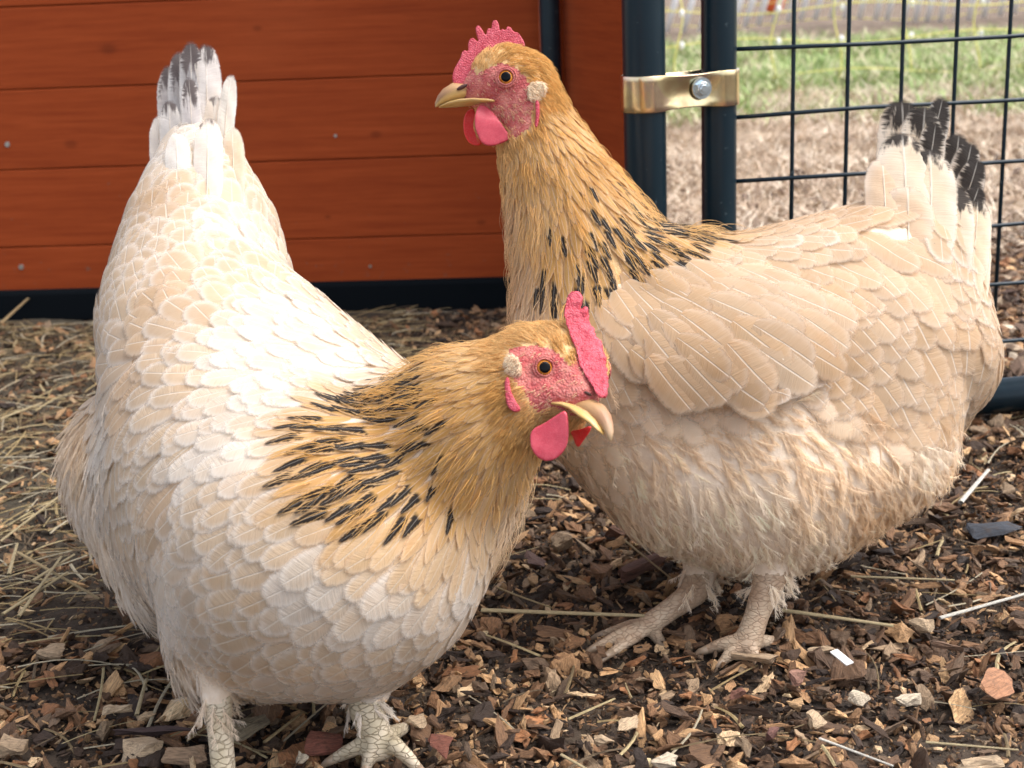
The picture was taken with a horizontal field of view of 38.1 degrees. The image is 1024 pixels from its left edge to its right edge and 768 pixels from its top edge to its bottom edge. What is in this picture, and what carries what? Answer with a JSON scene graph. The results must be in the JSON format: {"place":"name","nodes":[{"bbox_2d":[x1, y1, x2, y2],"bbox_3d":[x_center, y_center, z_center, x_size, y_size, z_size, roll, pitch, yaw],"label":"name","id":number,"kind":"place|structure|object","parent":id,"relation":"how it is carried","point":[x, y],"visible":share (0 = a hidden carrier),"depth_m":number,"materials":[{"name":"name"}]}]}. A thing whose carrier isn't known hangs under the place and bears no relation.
{"place":"outdoors","nodes":[
{"label":"outdoors","id":0,"kind":"place"},
{"bbox_2d":[0,0,1023,767],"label":"ground","id":1,"kind":"structure","parent":0,"point":[814,26],"depth_m":1.06,"materials":[{"name":"brown wood"}]},
{"bbox_2d":[0,733,28,757],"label":"wood chip","id":2,"kind":"object","parent":1,"relation":"on","point":[10,746],"visible":1,"depth_m":0.86,"materials":[{"name":"beige wood"}]},
{"bbox_2d":[0,298,29,324],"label":"straw","id":3,"kind":"object","parent":1,"relation":"on","point":[10,314],"visible":1,"depth_m":1.87,"materials":[{"name":"beige plant"}]},
{"bbox_2d":[31,554,74,581],"bbox_3d":[-0.333,0.133,1.076,0.003,0.002,0.049,4,18,20],"label":"straw","id":4,"kind":"object","parent":1,"relation":"on","point":[48,570],"visible":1,"depth_m":1.07,"materials":[{"name":"beige plant"}]},
{"bbox_2d":[16,551,100,599],"bbox_3d":[-0.330,0.138,1.073,0.003,0.002,0.126,-17,22,-41],"label":"straw","id":5,"kind":"object","parent":1,"relation":"on","point":[55,573],"visible":0.97,"depth_m":1.07,"materials":[{"name":"beige plant"}]},
{"bbox_2d":[113,725,198,736],"bbox_3d":[-0.209,0.205,0.872,0.053,0.007,0.010,-1,22,3],"label":"wood chip","id":6,"kind":"object","parent":1,"relation":"on","point":[153,731],"visible":0.98,"depth_m":0.87,"materials":[{"name":"brown wood"}]},
{"bbox_2d":[0,277,510,320],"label":"base rail","id":7,"kind":"object","parent":1,"relation":"on","point":[481,293],"visible":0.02,"depth_m":1.92,"materials":[{"name":"black"}]},
{"bbox_2d":[0,0,624,289],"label":"wooden coop","id":8,"kind":"structure","parent":7,"relation":"on","point":[365,159],"depth_m":1.88,"materials":[{"name":"orange"}]},
{"bbox_2d":[428,734,452,758],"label":"wood chip","id":9,"kind":"object","parent":1,"relation":"on","point":[440,743],"visible":1,"depth_m":0.84,"materials":[{"name":"wood"}]},
{"bbox_2d":[0,232,1023,767],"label":"wood chips","id":10,"kind":"object","parent":1,"relation":"on","point":[684,636],"visible":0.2,"depth_m":0.95,"materials":[{"name":"brown wood"}]},
{"bbox_2d":[7,543,18,575],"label":"straw","id":11,"kind":"object","parent":10,"relation":"on","point":[12,560],"visible":1,"depth_m":1.11,"materials":[{"name":"beige plant"}]},
{"bbox_2d":[0,402,41,419],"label":"straw","id":12,"kind":"object","parent":10,"relation":"on","point":[6,416],"visible":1,"depth_m":1.48,"materials":[{"name":"beige plant"}]},
{"bbox_2d":[35,643,65,660],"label":"wood chip","id":13,"kind":"object","parent":10,"relation":"on","point":[52,651],"visible":1,"depth_m":0.97,"materials":[{"name":"beige wood"}]},
{"bbox_2d":[102,704,132,715],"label":"wood chip","id":14,"kind":"object","parent":10,"relation":"on","point":[111,709],"visible":1,"depth_m":0.89,"materials":[{"name":"brown wood"}]},
{"bbox_2d":[134,678,147,715],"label":"straw","id":15,"kind":"object","parent":10,"relation":"on","point":[138,707],"visible":1,"depth_m":0.89,"materials":[{"name":"beige plant"}]},
{"bbox_2d":[122,737,163,761],"bbox_3d":[-0.213,0.212,0.852,0.025,0.016,0.018,-15,21,-36],"label":"wood chip","id":16,"kind":"object","parent":10,"relation":"on","point":[141,746],"visible":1,"depth_m":0.85,"materials":[{"name":"beige wood"}]},
{"bbox_2d":[161,744,206,764],"bbox_3d":[-0.186,0.211,0.841,0.027,0.008,0.010,-3,17,-1],"label":"wood chip","id":17,"kind":"object","parent":10,"relation":"on","point":[178,755],"visible":1,"depth_m":0.84,"materials":[{"name":"brown wood"}]},
{"bbox_2d":[232,714,270,741],"bbox_3d":[-0.154,0.201,0.868,0.028,0.008,0.015,-15,21,-37],"label":"wood chip","id":18,"kind":"object","parent":10,"relation":"on","point":[253,725],"visible":0.8,"depth_m":0.87,"materials":[{"name":"wood"}]},
{"bbox_2d":[263,712,302,742],"bbox_3d":[-0.131,0.197,0.853,0.002,0.001,0.037,6,19,27],"label":"straw","id":19,"kind":"object","parent":10,"relation":"on","point":[271,736],"visible":1,"depth_m":0.85,"materials":[{"name":"brown plant"}]},
{"bbox_2d":[296,751,308,763],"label":"wood chip","id":20,"kind":"object","parent":10,"relation":"on","point":[302,758],"visible":1,"depth_m":0.83,"materials":[{"name":"beige wood"}]},
{"bbox_2d":[304,730,342,755],"bbox_3d":[-0.108,0.205,0.847,0.023,0.012,0.011,-6,17,-13],"label":"wood chip","id":21,"kind":"object","parent":10,"relation":"on","point":[318,743],"visible":1,"depth_m":0.85,"materials":[{"name":"red wood"}]},
{"bbox_2d":[50,43,613,767],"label":"hen","id":22,"kind":"object","parent":10,"relation":"on","point":[280,481],"visible":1,"depth_m":0.80,"materials":[{"name":"beige"}]},
{"bbox_2d":[403,713,426,728],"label":"wood chip","id":23,"kind":"object","parent":10,"relation":"on","point":[419,721],"visible":1,"depth_m":0.87,"materials":[{"name":"beige wood"}]},
{"bbox_2d":[495,586,550,607],"bbox_3d":[0.006,0.145,1.008,0.052,0.003,0.005,14,23,43],"label":"straw","id":24,"kind":"object","parent":10,"relation":"on","point":[497,587],"visible":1,"depth_m":1.01,"materials":[{"name":"brown plant"}]},
{"bbox_2d":[524,550,545,566],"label":"wood chip","id":25,"kind":"object","parent":10,"relation":"on","point":[533,559],"visible":1,"depth_m":1.09,"materials":[{"name":"brown wood"}]},
{"bbox_2d":[551,531,572,551],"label":"wood chip","id":26,"kind":"object","parent":10,"relation":"on","point":[561,540],"visible":1,"depth_m":1.11,"materials":[{"name":"brown wood"}]},
{"bbox_2d":[481,608,644,616],"bbox_3d":[0.033,0.152,0.983,0.109,0.003,0.004,0,17,10],"label":"straw","id":27,"kind":"object","parent":10,"relation":"on","point":[496,610],"visible":1,"depth_m":0.98,"materials":[{"name":"beige plant"}]},
{"bbox_2d":[560,753,585,767],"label":"straw","id":28,"kind":"object","parent":10,"relation":"on","point":[571,760],"visible":1,"depth_m":0.80,"materials":[{"name":"beige plant"}]},
{"bbox_2d":[604,525,627,540],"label":"wood chip","id":29,"kind":"object","parent":10,"relation":"on","point":[615,531],"visible":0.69,"depth_m":1.13,"materials":[{"name":"brown wood"}]},
{"bbox_2d":[618,715,637,731],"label":"wood chip","id":30,"kind":"object","parent":10,"relation":"on","point":[628,724],"visible":1,"depth_m":0.85,"materials":[{"name":"beige wood"}]},
{"bbox_2d":[618,553,666,582],"bbox_3d":[0.094,0.131,1.069,0.049,0.013,0.012,-16,33,-38],"label":"wood chip","id":31,"kind":"object","parent":10,"relation":"on","point":[633,570],"visible":0.9,"depth_m":1.06,"materials":[{"name":"brown wood"}]},
{"bbox_2d":[624,540,676,582],"bbox_3d":[0.098,0.126,1.054,0.002,0.001,0.082,-8,18,-19],"label":"straw","id":32,"kind":"object","parent":10,"relation":"on","point":[644,556],"visible":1,"depth_m":1.06,"materials":[{"name":"brown plant"}]},
{"bbox_2d":[435,20,1004,671],"bbox_3d":[0.149,-0.032,0.993,0.390,0.418,0.236,-2,17,0],"label":"hen","id":33,"kind":"object","parent":10,"relation":"on","point":[785,400],"visible":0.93,"depth_m":0.94,"materials":[{"name":"beige"}]},
{"bbox_2d":[730,652,778,664],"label":"wood chip","id":34,"kind":"object","parent":10,"relation":"on","point":[766,658],"visible":1,"depth_m":0.93,"materials":[{"name":"beige wood"}]},
{"bbox_2d":[806,709,826,728],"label":"wood chip","id":35,"kind":"object","parent":10,"relation":"on","point":[816,720],"visible":1,"depth_m":0.85,"materials":[{"name":"beige wood"}]},
{"bbox_2d":[807,646,834,652],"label":"wood chip","id":36,"kind":"object","parent":10,"relation":"on","point":[826,649],"visible":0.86,"depth_m":0.93,"materials":[{"name":"beige wood"}]},
{"bbox_2d":[782,608,893,626],"bbox_3d":[0.210,0.151,0.959,0.072,0.002,0.004,5,18,23],"label":"straw","id":37,"kind":"object","parent":10,"relation":"on","point":[833,617],"visible":1,"depth_m":0.96,"materials":[{"name":"beige plant"}]},
{"bbox_2d":[830,649,852,665],"bbox_3d":[0.200,0.166,0.900,0.006,0.002,0.016,-16,27,-20],"label":"white strip","id":38,"kind":"object","parent":10,"relation":"on","point":[842,657],"visible":1,"depth_m":0.90,"materials":[{"name":"white plastic"}]},
{"bbox_2d":[819,737,893,766],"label":"straw","id":39,"kind":"object","parent":10,"relation":"on","point":[849,749],"visible":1,"depth_m":0.80,"materials":[{"name":"white plant"}]},
{"bbox_2d":[851,575,954,580],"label":"straw","id":40,"kind":"object","parent":10,"relation":"on","point":[878,577],"visible":1,"depth_m":1.01,"materials":[{"name":"beige plant"}]},
{"bbox_2d":[895,693,921,706],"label":"wood chip","id":41,"kind":"object","parent":10,"relation":"on","point":[911,699],"visible":1,"depth_m":0.87,"materials":[{"name":"beige wood"}]},
{"bbox_2d":[908,617,934,632],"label":"wood chip","id":42,"kind":"object","parent":10,"relation":"on","point":[921,625],"visible":1,"depth_m":0.96,"materials":[{"name":"beige wood"}]},
{"bbox_2d":[958,469,989,503],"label":"straw","id":43,"kind":"object","parent":10,"relation":"on","point":[965,496],"visible":1,"depth_m":1.17,"materials":[{"name":"white"}]},
{"bbox_2d":[956,755,1004,767],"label":"wood chip","id":44,"kind":"object","parent":10,"relation":"on","point":[993,761],"visible":1,"depth_m":0.80,"materials":[{"name":"beige wood"}]},
{"bbox_2d":[938,593,1023,619],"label":"straw","id":45,"kind":"object","parent":10,"relation":"on","point":[976,607],"visible":1,"depth_m":0.96,"materials":[{"name":"white plant"}]},
{"bbox_2d":[966,521,1021,538],"bbox_3d":[0.362,0.109,1.110,0.042,0.008,0.023,1,17,10],"label":"wood chip","id":46,"kind":"object","parent":10,"relation":"on","point":[979,530],"visible":1,"depth_m":1.11,"materials":[{"name":"grey wood"}]},
{"bbox_2d":[0,245,1023,767],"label":"mulch crumbs","id":47,"kind":"object","parent":1,"relation":"on","point":[874,703],"visible":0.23,"depth_m":0.97,"materials":[{"name":"brown wood"}]},
{"bbox_2d":[0,295,1023,767],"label":"straw litter","id":48,"kind":"object","parent":1,"relation":"on","point":[400,311],"visible":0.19,"depth_m":1.16,"materials":[{"name":"beige plant"}]},
{"bbox_2d":[0,496,57,541],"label":"straw","id":49,"kind":"object","parent":48,"relation":"on","point":[23,523],"visible":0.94,"depth_m":1.18,"materials":[{"name":"beige plant"}]},
{"bbox_2d":[1,571,68,614],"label":"straw","id":50,"kind":"object","parent":48,"relation":"on","point":[29,596],"visible":1,"depth_m":1.03,"materials":[{"name":"brown plant"}]},
{"bbox_2d":[16,556,61,617],"bbox_3d":[-0.330,0.141,1.036,0.003,0.002,0.101,-2,17,0],"label":"straw","id":51,"kind":"object","parent":48,"relation":"on","point":[23,609],"visible":1,"depth_m":1.03,"materials":[{"name":"brown plant"}]},
{"bbox_2d":[539,0,561,83],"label":"corner post","id":52,"kind":"object","parent":1,"relation":"on","point":[550,36],"visible":0.08,"depth_m":1.79,"materials":[{"name":"black metal"}]},
{"bbox_2d":[594,734,614,745],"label":"wood chip","id":53,"kind":"object","parent":1,"relation":"on","point":[601,739],"visible":1,"depth_m":0.84,"materials":[{"name":"beige wood"}]},
{"bbox_2d":[621,0,666,220],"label":"fence post","id":54,"kind":"object","parent":1,"relation":"on","point":[644,55],"visible":0.34,"depth_m":1.23,"materials":[{"name":"black metal"}]},
{"bbox_2d":[620,68,739,113],"bbox_3d":[0.143,-0.249,1.255,0.108,0.030,0.040,-8,17,-17],"label":"pipe clamp","id":55,"kind":"object","parent":54,"relation":"attached to","point":[669,91],"visible":0.93,"depth_m":1.24,"materials":[{"name":"yellow metal"}]},
{"bbox_2d":[651,752,677,767],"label":"wood chip","id":56,"kind":"object","parent":1,"relation":"on","point":[667,760],"visible":1,"depth_m":0.81,"materials":[{"name":"beige wood"}]},
{"bbox_2d":[729,687,746,699],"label":"wood chip","id":57,"kind":"object","parent":1,"relation":"on","point":[737,693],"visible":1,"depth_m":0.88,"materials":[{"name":"brown wood"}]},
{"bbox_2d":[766,727,779,740],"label":"wood chip","id":58,"kind":"object","parent":1,"relation":"on","point":[771,734],"visible":1,"depth_m":0.84,"materials":[{"name":"pink wood"}]},
{"bbox_2d":[766,0,784,11],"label":"orange bucket","id":59,"kind":"object","parent":1,"relation":"on","point":[770,7],"visible":0.34,"depth_m":8.62,"materials":[{"name":"orange plastic"}]},
{"bbox_2d":[789,669,807,685],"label":"wood chip","id":60,"kind":"object","parent":1,"relation":"on","point":[796,676],"visible":1,"depth_m":0.90,"materials":[{"name":"pink wood"}]},
{"bbox_2d":[665,21,1023,129],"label":"green grass","id":61,"kind":"structure","parent":1,"relation":"on","point":[992,55],"depth_m":4.67,"materials":[{"name":"green plant"}]},
{"bbox_2d":[665,0,1023,78],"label":"yellow wire net","id":62,"kind":"object","parent":1,"relation":"on","point":[778,39],"visible":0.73,"depth_m":4.49,"materials":[{"name":"yellow"}]},
{"bbox_2d":[665,0,1023,32],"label":"white net fence","id":63,"kind":"object","parent":1,"relation":"on","point":[860,14],"visible":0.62,"depth_m":7.17,"materials":[{"name":"white"}]},
{"bbox_2d":[667,145,1023,375],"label":"leaf litter","id":64,"kind":"object","parent":1,"relation":"on","point":[1016,364],"visible":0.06,"depth_m":2.31,"materials":[{"name":"beige plant"}]},
{"bbox_2d":[848,690,870,705],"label":"wood chip","id":65,"kind":"object","parent":1,"relation":"on","point":[857,698],"visible":1,"depth_m":0.87,"materials":[{"name":"beige wood"}]},
{"bbox_2d":[701,0,1023,414],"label":"panel","id":66,"kind":"object","parent":1,"relation":"on","point":[719,50],"visible":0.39,"depth_m":1.28,"materials":[{"name":"black metal"}]},
{"bbox_2d":[931,641,963,651],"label":"wood chip","id":67,"kind":"object","parent":1,"relation":"on","point":[941,644],"visible":1,"depth_m":0.93,"materials":[{"name":"brown wood"}]},
{"bbox_2d":[926,741,1018,750],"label":"straw","id":68,"kind":"object","parent":1,"relation":"on","point":[956,744],"visible":1,"depth_m":0.80,"materials":[{"name":"beige plant"}]},
{"bbox_2d":[980,667,1013,698],"bbox_3d":[0.286,0.179,0.877,0.039,0.012,0.020,-11,46,-45],"label":"wood chip","id":69,"kind":"object","parent":1,"relation":"on","point":[996,683],"visible":1,"depth_m":0.87,"materials":[{"name":"orange wood"}]},
{"bbox_2d":[666,77,1023,258],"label":"dry grass","id":70,"kind":"structure","parent":0,"point":[682,159],"depth_m":3.08,"materials":[{"name":"beige plant"}]}
]}

